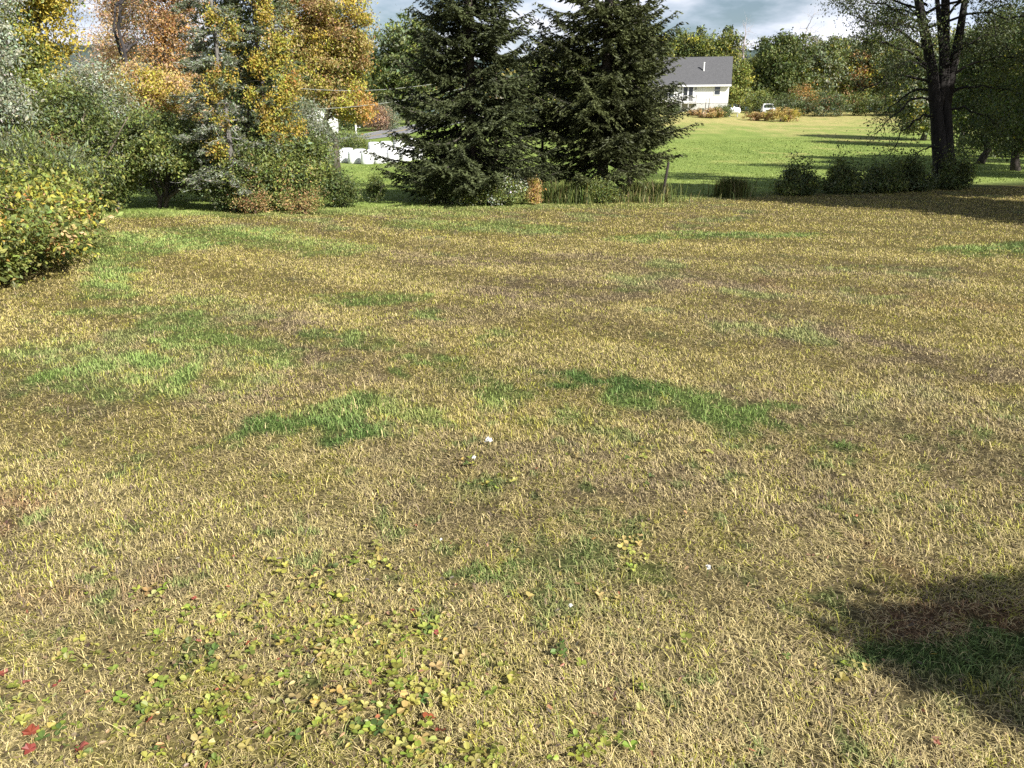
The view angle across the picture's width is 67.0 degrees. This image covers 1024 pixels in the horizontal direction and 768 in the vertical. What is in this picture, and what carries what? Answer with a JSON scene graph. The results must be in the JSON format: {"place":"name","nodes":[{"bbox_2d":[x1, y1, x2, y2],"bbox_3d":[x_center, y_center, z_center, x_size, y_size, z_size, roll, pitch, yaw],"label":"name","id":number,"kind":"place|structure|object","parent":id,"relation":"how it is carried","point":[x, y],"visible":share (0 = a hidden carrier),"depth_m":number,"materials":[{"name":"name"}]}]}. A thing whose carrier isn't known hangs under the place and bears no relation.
{"place":"outdoors","nodes":[
{"label":"outdoors","id":0,"kind":"place"},
{"bbox_2d":[340,122,458,148],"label":"road verge","id":1,"kind":"structure","parent":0,"point":[382,138],"depth_m":104.28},
{"bbox_2d":[340,115,483,140],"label":"road","id":2,"kind":"structure","parent":0,"point":[376,133],"depth_m":107.31,"materials":[{"name":"asphalt"}]},
{"bbox_2d":[2,36,883,118],"bbox_3d":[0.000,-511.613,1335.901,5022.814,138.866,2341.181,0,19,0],"label":"hills","id":3,"kind":"structure","parent":0,"point":[378,51],"depth_m":1124.78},
{"bbox_2d":[0,110,1023,767],"bbox_3d":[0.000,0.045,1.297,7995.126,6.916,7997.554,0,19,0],"label":"ground","id":4,"kind":"structure","parent":0,"point":[714,132],"depth_m":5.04,"materials":[{"name":"plant"}]},
{"bbox_2d":[0,0,50,156],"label":"silver leaved tree","id":5,"kind":"object","parent":4,"relation":"on","point":[6,84],"visible":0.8,"depth_m":16.94,"materials":[{"name":"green plant"}]},
{"bbox_2d":[22,743,35,754],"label":"fallen leaf","id":6,"kind":"object","parent":4,"relation":"on","point":[28,748],"visible":1,"depth_m":2.60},
{"bbox_2d":[22,723,38,735],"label":"fallen leaf","id":7,"kind":"object","parent":4,"relation":"on","point":[31,729],"visible":1,"depth_m":2.67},
{"bbox_2d":[0,0,100,134],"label":"tree","id":8,"kind":"object","parent":4,"relation":"on","point":[55,8],"visible":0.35,"depth_m":19.99,"materials":[{"name":"yellow plant"}]},
{"bbox_2d":[0,58,117,202],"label":"tall shrub","id":9,"kind":"object","parent":4,"relation":"on","point":[34,148],"visible":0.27,"depth_m":16.19,"materials":[{"name":"green plant"}]},
{"bbox_2d":[0,143,120,234],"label":"bush","id":10,"kind":"object","parent":4,"relation":"on","point":[19,174],"visible":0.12,"depth_m":15.83,"materials":[{"name":"green plant"}]},
{"bbox_2d":[0,154,128,288],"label":"bush","id":11,"kind":"object","parent":4,"relation":"on","point":[53,234],"visible":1,"depth_m":10.97,"materials":[{"name":"green plant"}]},
{"bbox_2d":[0,79,136,208],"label":"shrub","id":12,"kind":"object","parent":4,"relation":"on","point":[90,127],"visible":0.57,"depth_m":17.98,"materials":[{"name":"green plant"}]},
{"bbox_2d":[47,0,110,90],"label":"bare tree","id":13,"kind":"object","parent":4,"relation":"on","point":[78,53],"visible":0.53,"depth_m":28.48,"materials":[{"name":"brown plant"}]},
{"bbox_2d":[75,741,88,751],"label":"fallen leaf","id":14,"kind":"object","parent":4,"relation":"on","point":[82,744],"visible":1,"depth_m":2.60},
{"bbox_2d":[35,46,160,173],"bbox_3d":[-10.488,-6.511,20.057,3.197,4.212,2.720,0,19,0],"label":"olive shrub","id":15,"kind":"object","parent":4,"relation":"on","point":[89,77],"visible":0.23,"depth_m":19.41,"materials":[{"name":"green plant"}]},
{"bbox_2d":[69,0,156,185],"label":"autumn tree","id":16,"kind":"object","parent":4,"relation":"on","point":[113,52],"visible":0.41,"depth_m":32.59,"materials":[{"name":"orange plant"}]},
{"bbox_2d":[87,135,148,211],"bbox_3d":[-10.600,-5.623,20.218,2.213,2.436,2.304,0,19,0],"label":"thicket shrub","id":17,"kind":"object","parent":4,"relation":"on","point":[117,192],"visible":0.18,"depth_m":20.26,"materials":[{"name":"green plant"}]},
{"bbox_2d":[98,0,165,188],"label":"bare tree","id":18,"kind":"object","parent":4,"relation":"on","point":[123,48],"visible":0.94,"depth_m":29.92,"materials":[{"name":"brown plant"}]},
{"bbox_2d":[101,51,216,192],"bbox_3d":[-11.837,-8.836,26.581,4.222,4.788,3.237,7,20,19],"label":"autumn tree","id":19,"kind":"object","parent":4,"relation":"on","point":[158,84],"visible":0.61,"depth_m":25.65,"materials":[{"name":"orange plant"}]},
{"bbox_2d":[93,96,238,207],"bbox_3d":[-9.513,-6.350,21.473,5.448,3.056,5.800,0,19,0],"label":"thicket shrub","id":20,"kind":"object","parent":4,"relation":"on","point":[169,155],"visible":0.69,"depth_m":19.75,"materials":[{"name":"green plant"}]},
{"bbox_2d":[112,0,231,175],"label":"autumn tree","id":21,"kind":"object","parent":4,"relation":"on","point":[164,21],"visible":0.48,"depth_m":30.70,"materials":[{"name":"orange plant"}]},
{"bbox_2d":[183,148,243,212],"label":"thicket shrub","id":22,"kind":"object","parent":4,"relation":"on","point":[213,193],"visible":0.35,"depth_m":19.87,"materials":[{"name":"green plant"}]},
{"bbox_2d":[164,0,269,211],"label":"dead conifer","id":23,"kind":"object","parent":4,"relation":"on","point":[203,64],"visible":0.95,"depth_m":18.95,"materials":[{"name":"grey plant"}]},
{"bbox_2d":[176,0,321,159],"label":"leafy tree","id":24,"kind":"object","parent":4,"relation":"on","point":[247,16],"visible":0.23,"depth_m":20.53,"materials":[{"name":"yellow plant"}]},
{"bbox_2d":[212,116,289,212],"bbox_3d":[-6.661,-5.498,19.696,2.138,2.513,1.632,0,19,0],"label":"thicket shrub","id":25,"kind":"object","parent":4,"relation":"on","point":[263,176],"visible":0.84,"depth_m":19.48,"materials":[{"name":"green plant"}]},
{"bbox_2d":[227,131,280,213],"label":"weed clump","id":26,"kind":"object","parent":4,"relation":"on","point":[256,208],"visible":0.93,"depth_m":19.40,"materials":[{"name":"brown plant"}]},
{"bbox_2d":[195,0,338,186],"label":"autumn tree","id":27,"kind":"object","parent":4,"relation":"on","point":[278,44],"visible":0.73,"depth_m":19.59,"materials":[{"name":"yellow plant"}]},
{"bbox_2d":[216,126,341,210],"bbox_3d":[-6.109,-5.668,20.567,3.644,2.292,2.888,0,19,0],"label":"thicket shrub","id":28,"kind":"object","parent":4,"relation":"on","point":[301,161],"visible":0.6,"depth_m":20.01,"materials":[{"name":"green plant"}]},
{"bbox_2d":[271,128,333,213],"bbox_3d":[-5.345,-5.217,19.281,1.581,2.222,0.885,5,19,13],"label":"weed clump","id":29,"kind":"object","parent":4,"relation":"on","point":[304,205],"visible":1,"depth_m":19.40,"materials":[{"name":"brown plant"}]},
{"bbox_2d":[286,88,349,171],"bbox_3d":[-6.349,-7.724,24.806,2.490,3.561,2.666,0,19,0],"label":"shrub","id":30,"kind":"object","parent":4,"relation":"on","point":[310,108],"visible":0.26,"depth_m":24.50,"materials":[{"name":"green plant"}]},
{"bbox_2d":[262,0,380,176],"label":"autumn tree","id":31,"kind":"object","parent":4,"relation":"on","point":[329,50],"visible":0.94,"depth_m":41.72,"materials":[{"name":"yellow plant"}]},
{"bbox_2d":[307,108,338,133],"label":"shed","id":32,"kind":"structure","parent":4,"relation":"on","point":[333,123],"depth_m":110.18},
{"bbox_2d":[311,161,370,207],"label":"thicket shrub","id":33,"kind":"object","parent":4,"relation":"on","point":[343,190],"visible":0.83,"depth_m":20.80,"materials":[{"name":"green plant"}]},
{"bbox_2d":[339,149,347,162],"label":"hay bale","id":34,"kind":"object","parent":4,"relation":"on","point":[344,157],"visible":0.53,"depth_m":77.81},
{"bbox_2d":[330,126,373,149],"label":"shrub","id":35,"kind":"object","parent":4,"relation":"on","point":[351,141],"visible":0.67,"depth_m":87.31,"materials":[{"name":"green plant"}]},
{"bbox_2d":[330,111,373,129],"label":"shrub","id":36,"kind":"object","parent":4,"relation":"on","point":[350,124],"visible":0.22,"depth_m":115.38,"materials":[{"name":"green plant"}]},
{"bbox_2d":[348,150,360,163],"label":"hay bale","id":37,"kind":"object","parent":4,"relation":"on","point":[354,157],"visible":0.94,"depth_m":76.36},
{"bbox_2d":[360,151,373,163],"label":"hay bale","id":38,"kind":"object","parent":4,"relation":"on","point":[365,158],"visible":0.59,"depth_m":75.03},
{"bbox_2d":[368,142,379,149],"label":"hay bale","id":39,"kind":"object","parent":4,"relation":"on","point":[372,146],"visible":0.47,"depth_m":79.23},
{"bbox_2d":[362,171,392,201],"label":"bush","id":40,"kind":"object","parent":4,"relation":"on","point":[374,190],"visible":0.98,"depth_m":22.46,"materials":[{"name":"green plant"}]},
{"bbox_2d":[364,100,395,131],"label":"shrub","id":41,"kind":"object","parent":4,"relation":"on","point":[382,115],"visible":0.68,"depth_m":110.14,"materials":[{"name":"orange plant"}]},
{"bbox_2d":[374,150,386,163],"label":"hay bale","id":42,"kind":"object","parent":4,"relation":"on","point":[381,152],"visible":0.69,"depth_m":75.40},
{"bbox_2d":[363,59,408,119],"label":"tree","id":43,"kind":"object","parent":4,"relation":"on","point":[384,75],"visible":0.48,"depth_m":116.39,"materials":[{"name":"green plant"}]},
{"bbox_2d":[373,100,402,129],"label":"shrub","id":44,"kind":"object","parent":4,"relation":"on","point":[395,118],"visible":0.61,"depth_m":111.02,"materials":[{"name":"green plant"}]},
{"bbox_2d":[386,149,398,162],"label":"hay bale","id":45,"kind":"object","parent":4,"relation":"on","point":[389,153],"visible":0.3,"depth_m":76.47},
{"bbox_2d":[399,148,411,160],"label":"hay bale","id":46,"kind":"object","parent":4,"relation":"on","point":[405,158],"visible":0.35,"depth_m":77.86},
{"bbox_2d":[360,5,451,123],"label":"tree","id":47,"kind":"object","parent":4,"relation":"on","point":[396,40],"visible":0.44,"depth_m":115.70,"materials":[{"name":"green plant"}]},
{"bbox_2d":[2,439,869,767],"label":"broadleaf weeds","id":48,"kind":"object","parent":4,"relation":"on","point":[146,707],"visible":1,"depth_m":2.88,"materials":[{"name":"green plant"}]},
{"bbox_2d":[410,156,473,204],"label":"shrub","id":49,"kind":"object","parent":4,"relation":"on","point":[437,197],"visible":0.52,"depth_m":21.67,"materials":[{"name":"green plant"}]},
{"bbox_2d":[10,56,893,118],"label":"woods","id":50,"kind":"object","parent":4,"relation":"on","point":[510,74],"visible":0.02,"depth_m":161.31,"materials":[{"name":"green plant"}]},
{"bbox_2d":[357,0,570,201],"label":"spruce tree","id":51,"kind":"object","parent":4,"relation":"on","point":[464,158],"visible":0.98,"depth_m":21.41,"materials":[{"name":"green plant"}]},
{"bbox_2d":[449,172,531,205],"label":"flowering shrub","id":52,"kind":"object","parent":4,"relation":"on","point":[492,195],"visible":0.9,"depth_m":21.43,"materials":[{"name":"green plant"}]},
{"bbox_2d":[0,444,1023,767],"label":"leaf litter","id":53,"kind":"object","parent":4,"relation":"on","point":[326,690],"visible":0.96,"depth_m":3.02,"materials":[{"name":"plant"}]},
{"bbox_2d":[524,175,546,204],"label":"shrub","id":54,"kind":"object","parent":4,"relation":"on","point":[534,195],"visible":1,"depth_m":21.74,"materials":[{"name":"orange plant"}]},
{"bbox_2d":[515,45,561,110],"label":"tree","id":55,"kind":"object","parent":4,"relation":"on","point":[542,74],"visible":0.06,"depth_m":138.00,"materials":[{"name":"green plant"}]},
{"bbox_2d":[503,19,578,187],"bbox_3d":[0.936,-8.781,24.867,2.915,5.600,2.867,0,19,0],"label":"spruce tree","id":56,"kind":"object","parent":4,"relation":"on","point":[533,129],"visible":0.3,"depth_m":24.37,"materials":[{"name":"green plant"}]},
{"bbox_2d":[558,55,601,100],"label":"tree","id":57,"kind":"object","parent":4,"relation":"on","point":[568,81],"visible":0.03,"depth_m":137.95,"materials":[{"name":"green plant"}]},
{"bbox_2d":[574,174,626,202],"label":"shrub","id":58,"kind":"object","parent":4,"relation":"on","point":[603,192],"visible":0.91,"depth_m":22.21,"materials":[{"name":"green plant"}]},
{"bbox_2d":[520,0,703,188],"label":"spruce tree","id":59,"kind":"object","parent":4,"relation":"on","point":[608,141],"visible":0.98,"depth_m":22.44,"materials":[{"name":"green plant"}]},
{"bbox_2d":[580,0,688,189],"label":"spruce tree","id":60,"kind":"object","parent":4,"relation":"on","point":[671,85],"visible":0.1,"depth_m":24.20,"materials":[{"name":"green plant"}]},
{"bbox_2d":[643,24,684,57],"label":"tree","id":61,"kind":"object","parent":4,"relation":"on","point":[674,49],"visible":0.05,"depth_m":136.37,"materials":[{"name":"green plant"}]},
{"bbox_2d":[663,162,669,196],"bbox_3d":[4.532,-5.894,22.920,0.212,1.345,0.090,0,19,0],"label":"fence post","id":62,"kind":"object","parent":4,"relation":"on","point":[666,173],"visible":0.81,"depth_m":22.81,"materials":[{"name":"grey wood"}]},
{"bbox_2d":[669,26,694,56],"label":"tree","id":63,"kind":"object","parent":4,"relation":"on","point":[680,37],"visible":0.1,"depth_m":145.18,"materials":[{"name":"green plant"}]},
{"bbox_2d":[648,56,732,111],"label":"house","id":64,"kind":"structure","parent":4,"relation":"on","point":[703,79],"depth_m":121.65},
{"bbox_2d":[682,87,694,100],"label":"patio door","id":65,"kind":"structure","parent":64,"relation":"in","point":[689,90],"depth_m":121.66,"materials":[{"name":"grey glass"}]},
{"bbox_2d":[714,86,720,94],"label":"window","id":66,"kind":"structure","parent":64,"relation":"in","point":[717,89],"depth_m":120.62,"materials":[{"name":"grey glass"}]},
{"bbox_2d":[677,24,732,79],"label":"tree","id":67,"kind":"object","parent":4,"relation":"on","point":[700,48],"visible":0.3,"depth_m":142.06,"materials":[{"name":"green plant"}]},
{"bbox_2d":[694,106,726,117],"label":"shrub","id":68,"kind":"object","parent":4,"relation":"on","point":[710,112],"visible":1,"depth_m":111.80,"materials":[{"name":"brown plant"}]},
{"bbox_2d":[716,104,735,116],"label":"shrub","id":69,"kind":"object","parent":4,"relation":"on","point":[728,109],"visible":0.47,"depth_m":113.77,"materials":[{"name":"green plant"}]},
{"bbox_2d":[702,25,755,96],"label":"tree","id":70,"kind":"object","parent":4,"relation":"on","point":[731,50],"visible":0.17,"depth_m":143.60,"materials":[{"name":"green plant"}]},
{"bbox_2d":[728,58,758,107],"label":"tree","id":71,"kind":"object","parent":4,"relation":"on","point":[743,79],"visible":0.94,"depth_m":127.18,"materials":[{"name":"green plant"}]},
{"bbox_2d":[734,16,755,108],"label":"bare tree","id":72,"kind":"object","parent":4,"relation":"on","point":[744,45],"visible":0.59,"depth_m":134.05,"materials":[{"name":"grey plant"}]},
{"bbox_2d":[733,51,765,108],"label":"tree","id":73,"kind":"object","parent":4,"relation":"on","point":[752,60],"visible":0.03,"depth_m":152.53,"materials":[{"name":"green plant"}]},
{"bbox_2d":[736,87,776,112],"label":"shrub","id":74,"kind":"object","parent":4,"relation":"on","point":[759,99],"visible":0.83,"depth_m":123.54,"materials":[{"name":"green plant"}]},
{"bbox_2d":[741,112,775,120],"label":"shrub","id":75,"kind":"object","parent":4,"relation":"on","point":[756,116],"visible":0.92,"depth_m":109.95,"materials":[{"name":"brown plant"}]},
{"bbox_2d":[759,104,774,111],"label":"pickup truck","id":76,"kind":"object","parent":4,"relation":"on","point":[763,108],"visible":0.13,"depth_m":120.90,"materials":[{"name":"white metal"}]},
{"bbox_2d":[734,27,817,107],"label":"tree","id":77,"kind":"object","parent":4,"relation":"on","point":[778,68],"visible":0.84,"depth_m":127.66,"materials":[{"name":"green plant"}]},
{"bbox_2d":[762,106,801,121],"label":"shrub","id":78,"kind":"object","parent":4,"relation":"on","point":[788,113],"visible":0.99,"depth_m":108.72,"materials":[{"name":"yellow plant"}]},
{"bbox_2d":[763,92,812,114],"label":"shrub","id":79,"kind":"object","parent":4,"relation":"on","point":[784,103],"visible":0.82,"depth_m":119.76,"materials":[{"name":"green plant"}]},
{"bbox_2d":[768,111,828,195],"bbox_3d":[9.325,-7.353,24.934,1.664,2.772,1.850,16,24,39],"label":"shrub","id":80,"kind":"object","parent":4,"relation":"on","point":[795,181],"visible":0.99,"depth_m":25.02,"materials":[{"name":"green plant"}]},
{"bbox_2d":[783,82,820,113],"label":"shrub","id":81,"kind":"object","parent":4,"relation":"on","point":[804,90],"visible":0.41,"depth_m":123.06,"materials":[{"name":"orange plant"}]},
{"bbox_2d":[795,35,826,105],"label":"tree","id":82,"kind":"object","parent":4,"relation":"on","point":[812,42],"visible":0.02,"depth_m":155.83,"materials":[{"name":"green plant"}]},
{"bbox_2d":[795,5,826,100],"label":"bare tree","id":83,"kind":"object","parent":4,"relation":"on","point":[810,31],"visible":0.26,"depth_m":153.21,"materials":[{"name":"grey plant"}]},
{"bbox_2d":[796,33,852,107],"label":"tree","id":84,"kind":"object","parent":4,"relation":"on","point":[824,64],"visible":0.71,"depth_m":133.48,"materials":[{"name":"green plant"}]},
{"bbox_2d":[802,88,857,115],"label":"shrub","id":85,"kind":"object","parent":4,"relation":"on","point":[829,105],"visible":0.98,"depth_m":117.95,"materials":[{"name":"green plant"}]},
{"bbox_2d":[822,32,870,109],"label":"tree","id":86,"kind":"object","parent":4,"relation":"on","point":[847,80],"visible":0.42,"depth_m":138.42,"materials":[{"name":"green plant"}]},
{"bbox_2d":[817,130,877,193],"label":"shrub","id":87,"kind":"object","parent":4,"relation":"on","point":[841,178],"visible":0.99,"depth_m":25.50,"materials":[{"name":"green plant"}]},
{"bbox_2d":[828,86,883,114],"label":"shrub","id":88,"kind":"object","parent":4,"relation":"on","point":[854,111],"visible":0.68,"depth_m":119.69,"materials":[{"name":"green plant"}]},
{"bbox_2d":[841,49,881,110],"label":"tree","id":89,"kind":"object","parent":4,"relation":"on","point":[864,72],"visible":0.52,"depth_m":137.95,"materials":[{"name":"green plant"}]},
{"bbox_2d":[855,36,893,107],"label":"tree","id":90,"kind":"object","parent":4,"relation":"on","point":[875,64],"visible":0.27,"depth_m":137.20,"materials":[{"name":"green plant"}]},
{"bbox_2d":[858,91,904,115],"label":"shrub","id":91,"kind":"object","parent":4,"relation":"on","point":[883,103],"visible":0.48,"depth_m":118.04,"materials":[{"name":"green plant"}]},
{"bbox_2d":[860,119,910,193],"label":"shrub","id":92,"kind":"object","parent":4,"relation":"on","point":[889,180],"visible":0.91,"depth_m":26.07,"materials":[{"name":"green plant"}]},
{"bbox_2d":[874,34,920,108],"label":"tree","id":93,"kind":"object","parent":4,"relation":"on","point":[891,51],"visible":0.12,"depth_m":129.32,"materials":[{"name":"green plant"}]},
{"bbox_2d":[891,123,939,191],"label":"shrub","id":94,"kind":"object","parent":4,"relation":"on","point":[919,179],"visible":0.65,"depth_m":26.59,"materials":[{"name":"green plant"}]},
{"bbox_2d":[811,0,1023,185],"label":"broadleaf tree","id":95,"kind":"object","parent":4,"relation":"on","point":[941,90],"visible":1,"depth_m":27.05,"materials":[{"name":"green plant"}]},
{"bbox_2d":[882,28,966,140],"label":"woodland tree","id":96,"kind":"object","parent":4,"relation":"on","point":[921,127],"visible":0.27,"depth_m":72.64,"materials":[{"name":"green plant"}]},
{"bbox_2d":[916,24,989,147],"bbox_3d":[37.788,-24.548,63.551,8.471,10.119,7.507,0,19,0],"label":"woodland tree","id":97,"kind":"object","parent":4,"relation":"on","point":[959,112],"visible":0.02,"depth_m":62.97,"materials":[{"name":"green plant"}]},
{"bbox_2d":[931,131,979,189],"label":"shrub","id":98,"kind":"object","parent":4,"relation":"on","point":[954,175],"visible":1,"depth_m":27.38,"materials":[{"name":"green plant"}]},
{"bbox_2d":[952,0,1023,163],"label":"woodland tree","id":99,"kind":"object","parent":4,"relation":"on","point":[983,147],"visible":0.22,"depth_m":44.94,"materials":[{"name":"green plant"}]},
{"bbox_2d":[954,130,1023,157],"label":"woodland shrub","id":100,"kind":"object","parent":4,"relation":"on","point":[957,151],"visible":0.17,"depth_m":53.32,"materials":[{"name":"green plant"}]},
{"bbox_2d":[962,8,1023,170],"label":"woodland tree","id":101,"kind":"object","parent":4,"relation":"on","point":[1016,149],"visible":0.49,"depth_m":38.81,"materials":[{"name":"green plant"}]},
{"bbox_2d":[988,0,1023,163],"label":"woodland tree","id":102,"kind":"object","parent":4,"relation":"on","point":[1021,111],"visible":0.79,"depth_m":34.51,"materials":[{"name":"green plant"}]},
{"bbox_2d":[0,0,1023,59],"label":"sky","id":103,"kind":"structure","parent":0,"point":[766,18],"materials":[{"name":"white"}]},
{"bbox_2d":[88,138,1023,213],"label":"meadow grass","id":104,"kind":"structure","parent":0,"point":[683,181],"depth_m":45.53,"materials":[{"name":"plant"}]},
{"bbox_2d":[523,180,622,204],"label":"tall grass","id":105,"kind":"structure","parent":0,"point":[565,193],"depth_m":22.22,"materials":[{"name":"plant"}]},
{"bbox_2d":[503,191,734,203],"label":"tall grass","id":106,"kind":"structure","parent":0,"point":[624,198],"depth_m":22.64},
{"bbox_2d":[610,177,700,201],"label":"tall grass","id":107,"kind":"structure","parent":0,"point":[652,188],"depth_m":23.15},
{"bbox_2d":[703,175,763,197],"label":"tall grass","id":108,"kind":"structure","parent":0,"point":[728,187],"depth_m":24.31,"materials":[{"name":"plant"}]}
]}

